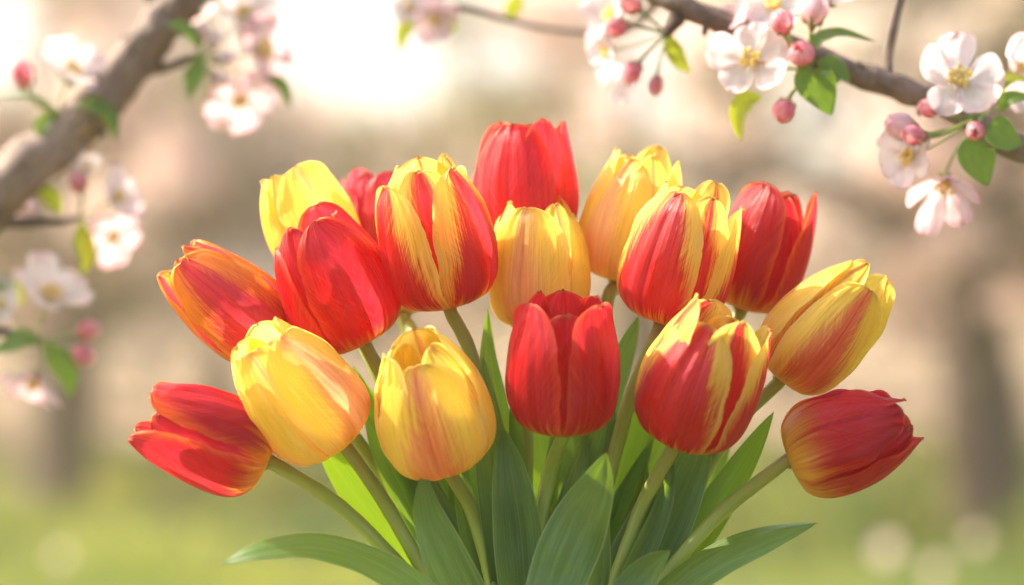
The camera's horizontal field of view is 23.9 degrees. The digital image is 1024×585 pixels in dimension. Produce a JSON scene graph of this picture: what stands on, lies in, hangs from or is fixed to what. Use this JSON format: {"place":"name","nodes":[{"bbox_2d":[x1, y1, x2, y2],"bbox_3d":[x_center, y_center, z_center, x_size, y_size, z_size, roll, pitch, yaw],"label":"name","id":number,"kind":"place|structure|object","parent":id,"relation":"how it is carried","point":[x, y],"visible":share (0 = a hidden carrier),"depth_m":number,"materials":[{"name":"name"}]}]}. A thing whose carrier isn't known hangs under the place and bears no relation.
{"place":"outdoors","nodes":[
{"label":"outdoors","id":0,"kind":"place"},
{"bbox_2d":[0,0,221,373],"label":"blurred background","id":1,"kind":"structure","parent":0,"point":[24,360],"depth_m":32.16},
{"bbox_2d":[0,0,491,393],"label":"blurred background","id":2,"kind":"structure","parent":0,"point":[215,370],"depth_m":18.43},
{"bbox_2d":[206,15,681,349],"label":"blurred background","id":3,"kind":"structure","parent":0,"point":[478,318],"depth_m":23.32},
{"bbox_2d":[0,0,972,284],"label":"sky","id":4,"kind":"structure","parent":0,"point":[339,36],"materials":[{"name":"white"}]},
{"bbox_2d":[0,417,1023,584],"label":"grass","id":5,"kind":"structure","parent":0,"point":[24,516],"depth_m":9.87,"materials":[{"name":"green plant"}]},
{"bbox_2d":[0,298,1023,584],"bbox_3d":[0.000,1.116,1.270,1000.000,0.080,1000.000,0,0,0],"label":"ground","id":6,"kind":"structure","parent":0,"point":[912,378],"depth_m":22.72,"materials":[{"name":"green plant"}]},
{"bbox_2d":[0,86,53,328],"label":"apple tree","id":7,"kind":"object","parent":6,"relation":"on","point":[17,316],"visible":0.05,"depth_m":17.39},
{"bbox_2d":[0,275,97,341],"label":"apple tree","id":8,"kind":"object","parent":6,"relation":"on","point":[9,324],"visible":0.01,"depth_m":45.17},
{"bbox_2d":[53,548,65,584],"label":"meadow flower","id":9,"kind":"object","parent":6,"relation":"on","point":[59,555],"visible":1,"depth_m":6.27,"materials":[{"name":"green plant"}]},
{"bbox_2d":[3,14,154,378],"bbox_3d":[-4.572,-0.986,24.260,4.975,4.285,5.284,0,0,-29],"label":"apple tree","id":10,"kind":"object","parent":6,"relation":"on","point":[52,324],"visible":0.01,"depth_m":24.16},
{"bbox_2d":[0,0,293,407],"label":"apple tree","id":11,"kind":"object","parent":6,"relation":"on","point":[55,143],"visible":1,"depth_m":1.56,"materials":[{"name":"white plant"}]},
{"bbox_2d":[0,0,644,510],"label":"apple tree","id":12,"kind":"object","parent":6,"relation":"on","point":[190,174],"visible":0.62,"depth_m":12.44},
{"bbox_2d":[151,17,497,369],"bbox_3d":[-2.217,-1.308,34.277,5.260,4.952,5.422,0,0,10],"label":"apple tree","id":13,"kind":"object","parent":6,"relation":"on","point":[356,361],"visible":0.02,"depth_m":34.12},
{"bbox_2d":[18,279,932,344],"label":"blurred background","id":14,"kind":"structure","parent":6,"relation":"on","point":[136,324],"depth_m":52.59},
{"bbox_2d":[479,103,624,284],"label":"apple tree","id":15,"kind":"object","parent":6,"relation":"on","point":[624,136],"depth_m":47.17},
{"bbox_2d":[391,0,1023,235],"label":"apple tree","id":16,"kind":"object","parent":6,"relation":"on","point":[764,45],"visible":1,"depth_m":1.37,"materials":[{"name":"white plant"}]},
{"bbox_2d":[568,0,1023,526],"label":"apple tree","id":17,"kind":"object","parent":6,"relation":"on","point":[967,322],"visible":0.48,"depth_m":11.40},
{"bbox_2d":[786,73,932,350],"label":"apple tree","id":18,"kind":"object","parent":6,"relation":"on","point":[881,343],"visible":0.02,"depth_m":47.20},
{"bbox_2d":[840,70,903,249],"bbox_3d":[6.236,-0.932,33.257,4.277,4.180,5.471,0,0,39],"label":"apple tree","id":19,"kind":"object","parent":6,"relation":"on","point":[863,223],"depth_m":33.04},
{"bbox_2d":[875,538,895,584],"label":"meadow flower","id":20,"kind":"object","parent":6,"relation":"on","point":[885,549],"visible":1,"depth_m":6.47,"materials":[{"name":"beige plant"}]},
{"bbox_2d":[927,561,942,584],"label":"meadow flower","id":21,"kind":"object","parent":6,"relation":"on","point":[935,569],"visible":1,"depth_m":6.17,"materials":[{"name":"beige plant"}]},
{"bbox_2d":[967,531,982,584],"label":"meadow flower","id":22,"kind":"object","parent":6,"relation":"on","point":[975,539],"visible":1,"depth_m":6.67,"materials":[{"name":"beige plant"}]},
{"bbox_2d":[465,0,783,312],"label":"blurred background","id":23,"kind":"structure","parent":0,"point":[595,289],"depth_m":31.81},
{"bbox_2d":[397,0,908,385],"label":"blurred background","id":24,"kind":"structure","parent":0,"point":[636,140],"depth_m":16.76},
{"bbox_2d":[607,180,744,545],"bbox_3d":[0.065,0.179,1.280,0.117,0.477,0.060,0,0,8],"label":"tulip","id":25,"kind":"object","parent":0,"point":[681,248],"visible":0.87,"depth_m":1.26,"materials":[{"name":"red plant"}]},
{"bbox_2d":[587,90,909,403],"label":"blurred background","id":26,"kind":"structure","parent":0,"point":[856,251],"depth_m":24.60},
{"bbox_2d":[701,0,1023,324],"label":"blurred background","id":27,"kind":"structure","parent":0,"point":[845,114],"depth_m":18.11},
{"bbox_3d":[0.008,0.341,1.305,0.132,0.189,0.132,0,0,0],"label":"flower vase","id":28,"kind":"object","parent":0,"visible":0},
{"bbox_2d":[127,381,435,584],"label":"tulip","id":29,"kind":"object","parent":28,"relation":"in","point":[209,439],"visible":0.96,"depth_m":1.22,"materials":[{"name":"red plant"}]},
{"bbox_2d":[157,239,460,538],"bbox_3d":[-0.090,0.194,1.291,0.199,0.445,0.051,0,0,0],"label":"tulip","id":30,"kind":"object","parent":28,"relation":"in","point":[221,301],"visible":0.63,"depth_m":1.27,"materials":[{"name":"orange plant"}]},
{"bbox_2d":[231,316,428,578],"bbox_3d":[-0.065,0.215,1.274,0.182,0.406,0.064,0,0,-36],"label":"tulip","id":31,"kind":"object","parent":28,"relation":"in","point":[306,398],"visible":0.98,"depth_m":1.22,"materials":[{"name":"yellow plant"}]},
{"bbox_2d":[260,161,447,495],"bbox_3d":[-0.066,0.173,1.328,0.146,0.489,0.052,0,0,0],"label":"tulip","id":32,"kind":"object","parent":28,"relation":"in","point":[290,197],"visible":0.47,"depth_m":1.31,"materials":[{"name":"yellow plant"}]},
{"bbox_2d":[274,201,455,525],"bbox_3d":[-0.063,0.184,1.290,0.131,0.466,0.061,0,0,-24],"label":"tulip","id":33,"kind":"object","parent":28,"relation":"in","point":[336,291],"visible":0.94,"depth_m":1.25,"materials":[{"name":"red plant"}]},
{"bbox_2d":[401,305,417,331],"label":"tulip","id":34,"kind":"object","parent":28,"relation":"in","point":[410,323],"visible":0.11,"depth_m":1.35,"materials":[{"name":"yellow plant"}]},
{"bbox_2d":[341,168,478,509],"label":"tulip","id":35,"kind":"object","parent":28,"relation":"in","point":[360,186],"visible":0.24,"depth_m":1.35,"materials":[{"name":"red plant"}]},
{"bbox_2d":[374,325,496,584],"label":"tulip","id":36,"kind":"object","parent":28,"relation":"in","point":[434,416],"visible":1,"depth_m":1.22,"materials":[{"name":"yellow plant"}]},
{"bbox_2d":[375,153,509,584],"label":"tulip","id":37,"kind":"object","parent":28,"relation":"in","point":[437,243],"visible":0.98,"depth_m":1.25,"materials":[{"name":"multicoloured plant"}]},
{"bbox_2d":[473,117,582,520],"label":"tulip","id":38,"kind":"object","parent":28,"relation":"in","point":[519,165],"visible":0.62,"depth_m":1.31,"materials":[{"name":"red plant"}]},
{"bbox_2d":[489,195,615,584],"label":"tulip","id":39,"kind":"object","parent":28,"relation":"in","point":[546,251],"visible":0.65,"depth_m":1.28,"materials":[{"name":"yellow plant"}]},
{"bbox_2d":[505,289,620,584],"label":"tulip","id":40,"kind":"object","parent":28,"relation":"in","point":[562,376],"visible":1,"depth_m":1.22,"materials":[{"name":"red plant"}]},
{"bbox_2d":[533,144,681,498],"bbox_3d":[0.044,0.168,1.325,0.098,0.499,0.052,0,0,0],"label":"tulip","id":41,"kind":"object","parent":28,"relation":"in","point":[624,190],"visible":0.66,"depth_m":1.31,"materials":[{"name":"yellow plant"}]},
{"bbox_2d":[609,293,772,584],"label":"tulip","id":42,"kind":"object","parent":28,"relation":"in","point":[700,379],"visible":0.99,"depth_m":1.22,"materials":[{"name":"red plant"}]},
{"bbox_2d":[610,181,816,574],"bbox_3d":[0.093,0.178,1.306,0.157,0.478,0.073,0,0,-18],"label":"tulip","id":43,"kind":"object","parent":28,"relation":"in","point":[776,243],"visible":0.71,"depth_m":1.31,"materials":[{"name":"red plant"}]},
{"bbox_2d":[657,389,923,584],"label":"tulip","id":44,"kind":"object","parent":28,"relation":"in","point":[837,443],"visible":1,"depth_m":1.23,"materials":[{"name":"red plant"}]},
{"bbox_2d":[691,259,894,556],"bbox_3d":[0.110,0.200,1.282,0.187,0.435,0.055,0,0,0],"label":"tulip","id":45,"kind":"object","parent":28,"relation":"in","point":[827,326],"visible":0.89,"depth_m":1.27,"materials":[{"name":"yellow plant"}]}
]}

